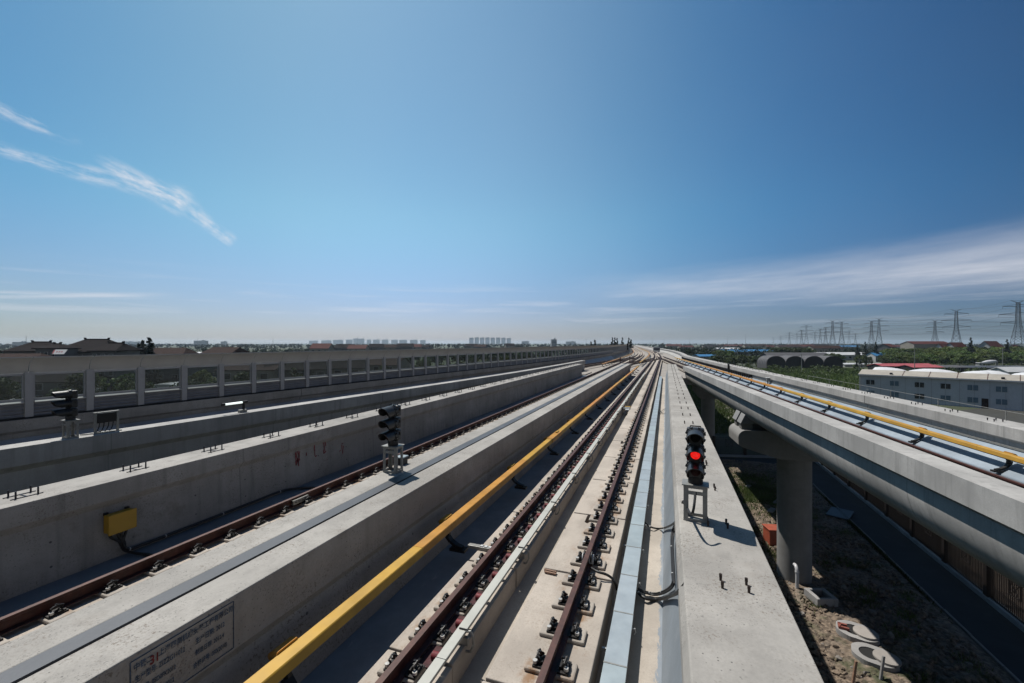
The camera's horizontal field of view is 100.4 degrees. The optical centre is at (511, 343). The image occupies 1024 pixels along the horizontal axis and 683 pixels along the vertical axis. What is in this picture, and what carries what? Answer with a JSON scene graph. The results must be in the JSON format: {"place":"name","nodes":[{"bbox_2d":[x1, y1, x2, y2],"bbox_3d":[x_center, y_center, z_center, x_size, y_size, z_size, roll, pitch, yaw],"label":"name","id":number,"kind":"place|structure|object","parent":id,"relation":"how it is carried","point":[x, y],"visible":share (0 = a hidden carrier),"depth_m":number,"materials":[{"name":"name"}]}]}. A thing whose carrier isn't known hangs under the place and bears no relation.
{"place":"outdoors","nodes":[
{"label":"outdoors","id":0,"kind":"place"},
{"bbox_2d":[0,353,64,377],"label":"house","id":1,"kind":"structure","parent":0,"point":[24,355],"depth_m":99.06,"materials":[{"name":"brown tile"}]},
{"bbox_2d":[69,338,141,370],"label":"house","id":2,"kind":"structure","parent":0,"point":[85,344],"depth_m":119.20,"materials":[{"name":"grey tile"}]},
{"bbox_2d":[86,341,143,391],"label":"house","id":3,"kind":"structure","parent":0,"point":[116,348],"depth_m":105.36,"materials":[{"name":"grey tile"}]},
{"bbox_2d":[153,348,198,381],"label":"house","id":4,"kind":"structure","parent":0,"point":[171,374],"depth_m":146.60,"materials":[{"name":"brown tile"}]},
{"bbox_2d":[199,347,248,376],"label":"house","id":5,"kind":"structure","parent":0,"point":[223,350],"depth_m":167.12,"materials":[{"name":"brown tile"}]},
{"bbox_2d":[0,343,1023,458],"bbox_3d":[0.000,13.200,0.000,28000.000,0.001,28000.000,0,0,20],"label":"ground","id":6,"kind":"structure","parent":0,"point":[723,444],"depth_m":290.32,"materials":[{"name":"green soil"}]},
{"bbox_2d":[0,377,20,400],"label":"broadleaf tree","id":7,"kind":"object","parent":6,"relation":"on","point":[6,386],"visible":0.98,"depth_m":79.90,"materials":[{"name":"green plant"}]},
{"bbox_2d":[0,340,52,353],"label":"house","id":8,"kind":"structure","parent":6,"relation":"on","point":[25,348],"depth_m":114.11,"materials":[{"name":"grey tile"}]},
{"bbox_2d":[31,342,81,355],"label":"house","id":9,"kind":"structure","parent":6,"relation":"on","point":[51,348],"depth_m":110.40,"materials":[{"name":"grey tile"}]},
{"bbox_2d":[7,373,111,397],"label":"broadleaf tree","id":10,"kind":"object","parent":6,"relation":"on","point":[45,384],"depth_m":90.89,"materials":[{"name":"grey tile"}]},
{"bbox_2d":[62,372,101,393],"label":"broadleaf tree","id":11,"kind":"object","parent":6,"relation":"on","point":[78,377],"visible":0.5,"depth_m":90.41,"materials":[{"name":"green plant"}]},
{"bbox_2d":[95,375,109,392],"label":"broadleaf tree","id":12,"kind":"object","parent":6,"relation":"on","point":[103,387],"visible":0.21,"depth_m":96.25,"materials":[{"name":"green plant"}]},
{"bbox_2d":[109,373,153,390],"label":"broadleaf tree","id":13,"kind":"object","parent":6,"relation":"on","point":[121,381],"visible":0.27,"depth_m":83.28,"materials":[{"name":"green plant"}]},
{"bbox_2d":[121,381,155,390],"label":"broadleaf tree","id":14,"kind":"object","parent":6,"relation":"on","point":[148,385],"visible":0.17,"depth_m":81.69,"materials":[{"name":"green plant"}]},
{"bbox_2d":[140,340,150,381],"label":"conifer tree","id":15,"kind":"object","parent":6,"relation":"on","point":[143,345],"visible":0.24,"depth_m":137.68,"materials":[{"name":"green plant"}]},
{"bbox_2d":[140,337,162,381],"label":"conifer tree","id":16,"kind":"object","parent":6,"relation":"on","point":[149,348],"visible":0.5,"depth_m":138.95,"materials":[{"name":"green plant"}]},
{"bbox_2d":[154,382,177,387],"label":"greenhouse","id":17,"kind":"object","parent":6,"relation":"on","point":[162,385],"visible":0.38,"depth_m":116.82,"materials":[{"name":"white plastic"}]},
{"bbox_2d":[169,378,203,386],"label":"broadleaf tree","id":18,"kind":"object","parent":6,"relation":"on","point":[192,381],"visible":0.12,"depth_m":80.08,"materials":[{"name":"green plant"}]},
{"bbox_2d":[192,369,215,383],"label":"broadleaf tree","id":19,"kind":"object","parent":6,"relation":"on","point":[203,375],"visible":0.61,"depth_m":118.48,"materials":[{"name":"green plant"}]},
{"bbox_2d":[233,371,256,380],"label":"broadleaf tree","id":20,"kind":"object","parent":6,"relation":"on","point":[240,375],"visible":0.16,"depth_m":88.84,"materials":[{"name":"green plant"}]},
{"bbox_2d":[214,364,285,382],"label":"house","id":21,"kind":"structure","parent":6,"relation":"on","point":[262,372],"depth_m":99.50,"materials":[{"name":"grey tile"}]},
{"bbox_2d":[264,360,332,377],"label":"house","id":22,"kind":"structure","parent":6,"relation":"on","point":[318,368],"depth_m":104.99,"materials":[{"name":"grey tile"}]},
{"bbox_2d":[289,366,313,376],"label":"broadleaf tree","id":23,"kind":"object","parent":6,"relation":"on","point":[293,372],"visible":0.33,"depth_m":102.36,"materials":[{"name":"green plant"}]},
{"bbox_2d":[309,343,334,350],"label":"house","id":24,"kind":"structure","parent":6,"relation":"on","point":[321,346],"depth_m":326.61,"materials":[{"name":"red tile"}]},
{"bbox_2d":[0,346,660,364],"bbox_3d":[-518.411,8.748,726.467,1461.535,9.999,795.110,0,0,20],"label":"woods","id":25,"kind":"object","parent":6,"relation":"on","point":[441,359],"visible":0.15,"depth_m":351.75,"materials":[{"name":"green plant"}]},
{"bbox_2d":[334,344,354,350],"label":"house","id":26,"kind":"structure","parent":6,"relation":"on","point":[340,347],"depth_m":416.13,"materials":[{"name":"grey tile"}]},
{"bbox_2d":[332,358,364,373],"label":"house","id":27,"kind":"structure","parent":6,"relation":"on","point":[341,366],"depth_m":121.36,"materials":[{"name":"grey tile"}]},
{"bbox_2d":[347,345,369,349],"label":"house","id":28,"kind":"structure","parent":6,"relation":"on","point":[357,347],"depth_m":396.23,"materials":[{"name":"red tile"}]},
{"bbox_2d":[369,344,383,349],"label":"house","id":29,"kind":"structure","parent":6,"relation":"on","point":[377,346],"depth_m":476.14,"materials":[{"name":"grey tile"}]},
{"bbox_2d":[370,357,410,370],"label":"house","id":30,"kind":"structure","parent":6,"relation":"on","point":[376,364],"depth_m":136.00,"materials":[{"name":"grey tile"}]},
{"bbox_2d":[396,343,413,348],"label":"house","id":31,"kind":"structure","parent":6,"relation":"on","point":[405,346],"depth_m":496.10,"materials":[{"name":"grey tile"}]},
{"bbox_2d":[0,343,1021,348],"bbox_3d":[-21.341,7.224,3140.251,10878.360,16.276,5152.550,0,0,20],"label":"horizon woods","id":32,"kind":"object","parent":6,"relation":"on","point":[4,346],"visible":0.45,"depth_m":1272.04,"materials":[{"name":"green plant"}]},
{"bbox_2d":[692,385,715,440],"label":"viaduct pier","id":33,"kind":"structure","parent":6,"relation":"on","point":[708,409],"depth_m":49.79,"materials":[{"name":"concrete"}]},
{"bbox_2d":[689,392,735,433],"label":"rough grass","id":34,"kind":"structure","parent":6,"relation":"on","point":[726,412],"depth_m":77.88,"materials":[{"name":"green plant"}]},
{"bbox_2d":[725,355,738,364],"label":"broadleaf tree","id":35,"kind":"object","parent":6,"relation":"on","point":[734,360],"visible":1,"depth_m":226.95,"materials":[{"name":"green plant"}]},
{"bbox_2d":[720,458,776,464],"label":"footpath","id":36,"kind":"structure","parent":6,"relation":"on","point":[765,460],"depth_m":47.85,"materials":[{"name":"concrete"}]},
{"bbox_2d":[729,410,817,584],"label":"viaduct pier","id":37,"kind":"structure","parent":6,"relation":"on","point":[794,504],"depth_m":23.25,"materials":[{"name":"concrete"}]},
{"bbox_2d":[793,563,798,588],"bbox_3d":[15.198,12.520,22.814,0.197,1.366,0.490,0,0,17],"label":"downpipe","id":38,"kind":"object","parent":37,"relation":"attached to","point":[796,576],"visible":0.92,"depth_m":22.63,"materials":[{"name":"white plastic"}]},
{"bbox_2d":[635,345,1023,587],"bbox_3d":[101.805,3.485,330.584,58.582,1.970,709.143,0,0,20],"label":"trough viaduct","id":39,"kind":"object","parent":37,"relation":"on","point":[979,516],"visible":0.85,"depth_m":12.59,"materials":[{"name":"concrete"}]},
{"bbox_2d":[682,357,751,377],"bbox_3d":[28.438,3.020,64.006,0.689,0.300,52.149,0,0,15],"label":"cable rack","id":40,"kind":"object","parent":39,"relation":"attached to","point":[731,371],"visible":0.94,"depth_m":49.05,"materials":[{"name":"black metal"}]},
{"bbox_2d":[657,356,1023,487],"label":"railway track","id":41,"kind":"structure","parent":39,"relation":"on","point":[1007,480],"depth_m":14.99,"materials":[{"name":"metal"}]},
{"bbox_2d":[675,357,1023,472],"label":"third rail","id":42,"kind":"object","parent":39,"relation":"attached to","point":[1010,457],"visible":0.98,"depth_m":15.87,"materials":[{"name":"yellow plastic"}]},
{"bbox_2d":[812,376,1023,419],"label":"wire handrail","id":43,"kind":"object","parent":39,"relation":"on","point":[938,400],"visible":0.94,"depth_m":16.73,"materials":[{"name":"metal"}]},
{"bbox_2d":[687,367,863,392],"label":"crops","id":44,"kind":"object","parent":6,"relation":"on","point":[849,377],"visible":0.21,"depth_m":162.17,"materials":[{"name":"green plant"}]},
{"bbox_2d":[760,352,826,355],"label":"long hall","id":45,"kind":"structure","parent":6,"relation":"on","point":[787,354],"depth_m":234.03,"materials":[{"name":"grey metal"}]},
{"bbox_2d":[757,355,842,368],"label":"shade house","id":46,"kind":"structure","parent":6,"relation":"on","point":[791,361],"depth_m":217.66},
{"bbox_2d":[805,346,843,351],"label":"long shed","id":47,"kind":"structure","parent":6,"relation":"on","point":[819,348],"depth_m":424.00,"materials":[{"name":"brown tile"}]},
{"bbox_2d":[814,352,864,359],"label":"long shed","id":48,"kind":"structure","parent":6,"relation":"on","point":[849,355],"depth_m":326.82,"materials":[{"name":"white metal"}]},
{"bbox_2d":[661,345,1023,355],"bbox_3d":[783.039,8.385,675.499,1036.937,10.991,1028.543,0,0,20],"label":"woods","id":49,"kind":"object","parent":6,"relation":"on","point":[690,352],"visible":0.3,"depth_m":429.73,"materials":[{"name":"green plant"}]},
{"bbox_2d":[712,435,1023,631],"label":"iron fence","id":50,"kind":"object","parent":6,"relation":"on","point":[977,577],"visible":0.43,"depth_m":24.55,"materials":[{"name":"grey metal"}]},
{"bbox_2d":[737,360,1015,373],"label":"hedges","id":51,"kind":"object","parent":6,"relation":"on","point":[818,367],"visible":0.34,"depth_m":197.08,"materials":[{"name":"green plant"}]},
{"bbox_2d":[868,318,889,344],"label":"transmission pylon","id":52,"kind":"object","parent":6,"relation":"on","point":[878,320],"visible":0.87,"depth_m":611.73,"materials":[{"name":"metal"}]},
{"bbox_2d":[879,655,884,679],"bbox_3d":[14.356,12.680,16.559,0.282,1.054,0.086,0,0,-13],"label":"stake","id":53,"kind":"object","parent":6,"relation":"on","point":[882,668],"visible":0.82,"depth_m":16.54,"materials":[{"name":"concrete"}]},
{"bbox_2d":[876,344,896,352],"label":"long shed","id":54,"kind":"structure","parent":6,"relation":"on","point":[884,346],"depth_m":362.34,"materials":[{"name":"grey tile"}]},
{"bbox_2d":[867,363,931,369],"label":"long shed","id":55,"kind":"structure","parent":6,"relation":"on","point":[890,365],"depth_m":203.44,"materials":[{"name":"red metal"}]},
{"bbox_2d":[812,483,1022,682],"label":"path kerb","id":56,"kind":"structure","parent":6,"relation":"on","point":[990,654],"depth_m":20.02,"materials":[{"name":"concrete"}]},
{"bbox_2d":[812,462,1023,682],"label":"footpath","id":57,"kind":"structure","parent":6,"relation":"on","point":[994,632],"depth_m":23.47,"materials":[{"name":"concrete"}]},
{"bbox_2d":[899,365,944,369],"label":"long shed","id":58,"kind":"structure","parent":6,"relation":"on","point":[904,367],"depth_m":195.16,"materials":[{"name":"red metal"}]},
{"bbox_2d":[900,341,947,348],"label":"long shed","id":59,"kind":"structure","parent":6,"relation":"on","point":[918,344],"depth_m":415.81,"materials":[{"name":"red tile"}]},
{"bbox_2d":[858,367,989,388],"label":"film tunnel","id":60,"kind":"structure","parent":6,"relation":"on","point":[926,370],"depth_m":111.24,"materials":[{"name":"white plastic"}]},
{"bbox_2d":[858,369,1023,410],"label":"prefab dormitory","id":61,"kind":"structure","parent":6,"relation":"on","point":[999,391],"depth_m":90.12,"materials":[{"name":"metal"}]},
{"bbox_2d":[938,365,967,371],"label":"long shed","id":62,"kind":"structure","parent":6,"relation":"on","point":[960,368],"depth_m":195.68,"materials":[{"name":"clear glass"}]},
{"bbox_2d":[941,309,970,341],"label":"transmission pylon","id":63,"kind":"object","parent":6,"relation":"on","point":[957,326],"visible":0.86,"depth_m":455.52,"materials":[{"name":"metal"}]},
{"bbox_2d":[951,354,969,365],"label":"broadleaf tree","id":64,"kind":"object","parent":6,"relation":"on","point":[960,360],"visible":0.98,"depth_m":243.52,"materials":[{"name":"green plant"}]},
{"bbox_2d":[975,360,997,365],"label":"concrete mixer truck","id":65,"kind":"object","parent":6,"relation":"on","point":[986,362],"visible":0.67,"depth_m":231.48,"materials":[{"name":"white metal"}]},
{"bbox_2d":[959,408,1023,423],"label":"yard","id":66,"kind":"structure","parent":6,"relation":"on","point":[1011,416],"depth_m":79.90,"materials":[{"name":"grey concrete"}]},
{"bbox_2d":[964,366,1023,370],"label":"long shed","id":67,"kind":"structure","parent":6,"relation":"on","point":[987,367],"depth_m":202.75,"materials":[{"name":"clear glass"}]},
{"bbox_2d":[989,367,1023,374],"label":"long shed","id":68,"kind":"structure","parent":6,"relation":"on","point":[1011,370],"depth_m":148.23,"materials":[{"name":"white metal"}]},
{"bbox_2d":[999,300,1023,347],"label":"transmission pylon","id":69,"kind":"object","parent":6,"relation":"on","point":[1019,315],"visible":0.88,"depth_m":361.12,"materials":[{"name":"metal"}]},
{"bbox_2d":[1005,354,1023,363],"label":"broadleaf tree","id":70,"kind":"object","parent":6,"relation":"on","point":[1014,357],"visible":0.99,"depth_m":246.53,"materials":[{"name":"green plant"}]},
{"bbox_2d":[0,0,1023,343],"label":"sky","id":71,"kind":"structure","parent":0,"point":[172,171],"materials":[{"name":"blue"}]},
{"bbox_2d":[582,346,692,384],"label":"junction deck","id":72,"kind":"structure","parent":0,"point":[662,371],"depth_m":72.02,"materials":[{"name":"concrete"}]},
{"bbox_2d":[0,363,622,672],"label":"trough viaduct","id":73,"kind":"object","parent":72,"relation":"on","point":[54,539],"visible":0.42,"depth_m":8.37,"materials":[{"name":"concrete"}]},
{"bbox_2d":[2,485,42,500],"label":"anchor bolts","id":74,"kind":"object","parent":73,"relation":"on","point":[14,496],"visible":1,"depth_m":6.97,"materials":[{"name":"grey metal"}]},
{"bbox_2d":[103,506,136,535],"bbox_3d":[-7.192,3.252,7.821,0.218,0.375,0.430,0,0,20],"label":"yellow junction box","id":75,"kind":"object","parent":73,"relation":"attached to","point":[125,519],"visible":1,"depth_m":7.75,"materials":[{"name":"paint"}]},
{"bbox_2d":[123,530,152,555],"bbox_3d":[-6.888,3.673,7.884,0.665,0.497,0.094,0,0,5],"label":"box cable","id":76,"kind":"object","parent":75,"relation":"hanging from","point":[132,552],"visible":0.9,"depth_m":7.87,"materials":[{"name":"black rubber"}]},
{"bbox_2d":[122,487,315,550],"bbox_3d":[-6.376,3.796,9.869,0.809,0.288,4.300,0,0,32],"label":"box cable","id":77,"kind":"object","parent":73,"relation":"on","point":[125,547],"visible":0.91,"depth_m":9.28,"materials":[{"name":"black rubber"}]},
{"bbox_2d":[378,403,404,473],"bbox_3d":[-2.355,1.841,8.213,0.350,1.318,0.500,0,0,20],"label":"railway signal","id":78,"kind":"object","parent":73,"relation":"on","point":[392,424],"visible":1,"depth_m":8.22,"materials":[{"name":"metal"}]},
{"bbox_2d":[0,348,630,494],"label":"trough viaduct","id":79,"kind":"object","parent":72,"relation":"on","point":[37,452],"visible":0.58,"depth_m":15.30,"materials":[{"name":"concrete"}]},
{"bbox_2d":[51,389,80,438],"bbox_3d":[-11.730,1.861,11.192,0.350,1.278,0.500,0,0,25],"label":"railway signal","id":80,"kind":"object","parent":79,"relation":"on","point":[69,413],"visible":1,"depth_m":11.19,"materials":[{"name":"metal"}]},
{"bbox_2d":[92,410,121,434],"bbox_3d":[-11.369,2.206,11.964,0.160,0.588,0.620,0,0,25],"label":"junction box","id":81,"kind":"object","parent":79,"relation":"on","point":[104,417],"visible":1,"depth_m":11.94,"materials":[{"name":"metal"}]},
{"bbox_2d":[221,400,247,412],"bbox_3d":[-9.862,2.292,15.181,0.140,0.415,0.885,0,0,25],"label":"track lamp","id":82,"kind":"object","parent":79,"relation":"on","point":[243,409],"visible":1,"depth_m":15.33,"materials":[{"name":"white plastic"}]},
{"bbox_2d":[0,344,628,421],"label":"noise barrier","id":83,"kind":"object","parent":79,"relation":"on","point":[28,405],"visible":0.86,"depth_m":19.52,"materials":[{"name":"paint"}]},
{"bbox_2d":[0,347,642,645],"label":"railway track","id":84,"kind":"structure","parent":72,"relation":"on","point":[49,610],"depth_m":7.34,"materials":[{"name":"metal"}]},
{"bbox_2d":[0,364,823,682],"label":"trough viaduct","id":85,"kind":"object","parent":72,"relation":"on","point":[238,618],"visible":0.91,"depth_m":5.54,"materials":[{"name":"concrete"}]},
{"bbox_2d":[244,366,638,682],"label":"third rail","id":86,"kind":"object","parent":85,"relation":"attached to","point":[286,657],"visible":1,"depth_m":5.79,"materials":[{"name":"yellow plastic"}]},
{"bbox_2d":[468,543,491,551],"bbox_3d":[-0.510,3.584,7.476,0.550,0.072,0.090,0,0,20],"label":"cross bracket","id":87,"kind":"object","parent":85,"relation":"attached to","point":[481,547],"visible":0.66,"depth_m":7.47,"materials":[{"name":"metal"}]},
{"bbox_2d":[417,373,644,682],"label":"guide bar","id":88,"kind":"object","parent":85,"relation":"attached to","point":[435,667],"visible":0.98,"depth_m":6.23,"materials":[{"name":"white paint"}]},
{"bbox_2d":[590,567,617,590],"bbox_3d":[1.430,3.663,6.570,0.439,0.365,0.212,0,0,4],"label":"rail cable","id":89,"kind":"object","parent":85,"relation":"attached to","point":[607,575],"visible":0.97,"depth_m":6.51,"materials":[{"name":"black rubber"}]},
{"bbox_2d":[600,376,661,682],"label":"cable tray","id":90,"kind":"object","parent":85,"relation":"on","point":[615,661],"visible":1,"depth_m":6.54,"materials":[{"name":"metal"}]},
{"bbox_2d":[638,528,674,595],"bbox_3d":[2.153,3.247,6.271,0.623,1.298,1.438,0,0,20],"label":"signal cable","id":91,"kind":"object","parent":85,"relation":"attached to","point":[668,590],"visible":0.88,"depth_m":6.25,"materials":[{"name":"black rubber"}]},
{"bbox_2d":[638,524,674,593],"bbox_3d":[2.207,3.282,6.450,0.612,1.233,1.556,0,0,20],"label":"signal cable","id":92,"kind":"object","parent":85,"relation":"attached to","point":[672,530],"visible":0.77,"depth_m":6.52,"materials":[{"name":"black rubber"}]},
{"bbox_2d":[636,583,683,600],"bbox_3d":[2.012,3.214,5.514,0.343,1.422,2.205,0,0,3],"label":"signal cable","id":93,"kind":"object","parent":85,"relation":"on","point":[673,594],"visible":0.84,"depth_m":6.28,"materials":[{"name":"black rubber"}]},
{"bbox_2d":[644,491,696,528],"bbox_3d":[2.719,2.924,7.253,0.363,2.008,3.776,0,0,8],"label":"signal cable","id":94,"kind":"object","parent":85,"relation":"on","point":[687,508],"visible":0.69,"depth_m":5.78,"materials":[{"name":"black rubber"}]},
{"bbox_2d":[682,425,708,523],"bbox_3d":[2.566,1.841,5.969,0.350,1.318,0.500,0,0,24],"label":"railway signal","id":95,"kind":"object","parent":85,"relation":"on","point":[695,449],"visible":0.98,"depth_m":5.97,"materials":[{"name":"metal"}]},
{"bbox_2d":[719,573,750,593],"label":"anchor bolts","id":96,"kind":"object","parent":85,"relation":"on","point":[746,582],"visible":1,"depth_m":4.35,"materials":[{"name":"black metal"}]},
{"bbox_2d":[375,345,661,682],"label":"railway track","id":97,"kind":"structure","parent":72,"relation":"on","point":[435,631],"depth_m":6.37,"materials":[{"name":"metal"}]},
{"bbox_2d":[585,356,639,367],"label":"railway track","id":98,"kind":"structure","parent":72,"relation":"on","point":[596,363],"depth_m":77.89,"materials":[{"name":"metal"}]},
{"bbox_2d":[720,459,1016,682],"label":"soil","id":99,"kind":"structure","parent":0,"point":[967,643],"depth_m":20.71,"materials":[{"name":"brown soil"}]},
{"bbox_2d":[762,524,776,545],"bbox_3d":[17.429,12.620,28.010,1.500,1.060,1.000,0,0,6],"label":"orange cabinet","id":100,"kind":"object","parent":99,"relation":"on","point":[770,534],"visible":0.45,"depth_m":27.79,"materials":[{"name":"metal"}]},
{"bbox_2d":[722,458,839,561],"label":"grass","id":101,"kind":"structure","parent":99,"relation":"on","point":[761,496],"depth_m":37.41,"materials":[{"name":"green plant"}]},
{"bbox_2d":[804,588,837,606],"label":"hollow block","id":102,"kind":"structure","parent":99,"relation":"on","point":[829,599],"depth_m":21.48,"materials":[{"name":"concrete"}]},
{"bbox_2d":[826,507,853,519],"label":"loose slab","id":103,"kind":"structure","parent":99,"relation":"on","point":[835,512],"depth_m":32.39,"materials":[{"name":"grey concrete"}]},
{"bbox_2d":[836,620,879,646],"bbox_3d":[15.458,12.984,19.113,1.518,0.392,1.320,0,0,38],"label":"manhole","id":104,"kind":"object","parent":99,"relation":"on","point":[857,632],"visible":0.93,"depth_m":18.86,"materials":[{"name":"concrete"}]},
{"bbox_2d":[733,485,1001,682],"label":"weeds","id":105,"kind":"object","parent":99,"relation":"on","point":[913,616],"visible":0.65,"depth_m":21.45,"materials":[{"name":"green plant"}]},
{"bbox_2d":[851,642,901,672],"bbox_3d":[15.025,12.984,17.622,1.589,0.392,1.320,0,0,38],"label":"manhole","id":106,"kind":"object","parent":99,"relation":"on","point":[866,654],"visible":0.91,"depth_m":17.47,"materials":[{"name":"concrete"}]},
{"bbox_2d":[758,537,995,682],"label":"pale rubble","id":107,"kind":"object","parent":99,"relation":"on","point":[838,657],"visible":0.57,"depth_m":20.00,"materials":[{"name":"grey stone"}]},
{"bbox_2d":[812,486,952,623],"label":"weeds","id":108,"kind":"object","parent":99,"relation":"on","point":[880,551],"visible":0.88,"depth_m":27.10,"materials":[{"name":"green plant"}]},
{"bbox_2d":[977,341,1003,348],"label":"house","id":109,"kind":"structure","parent":0,"point":[988,344],"depth_m":342.07,"materials":[{"name":"red tile"}]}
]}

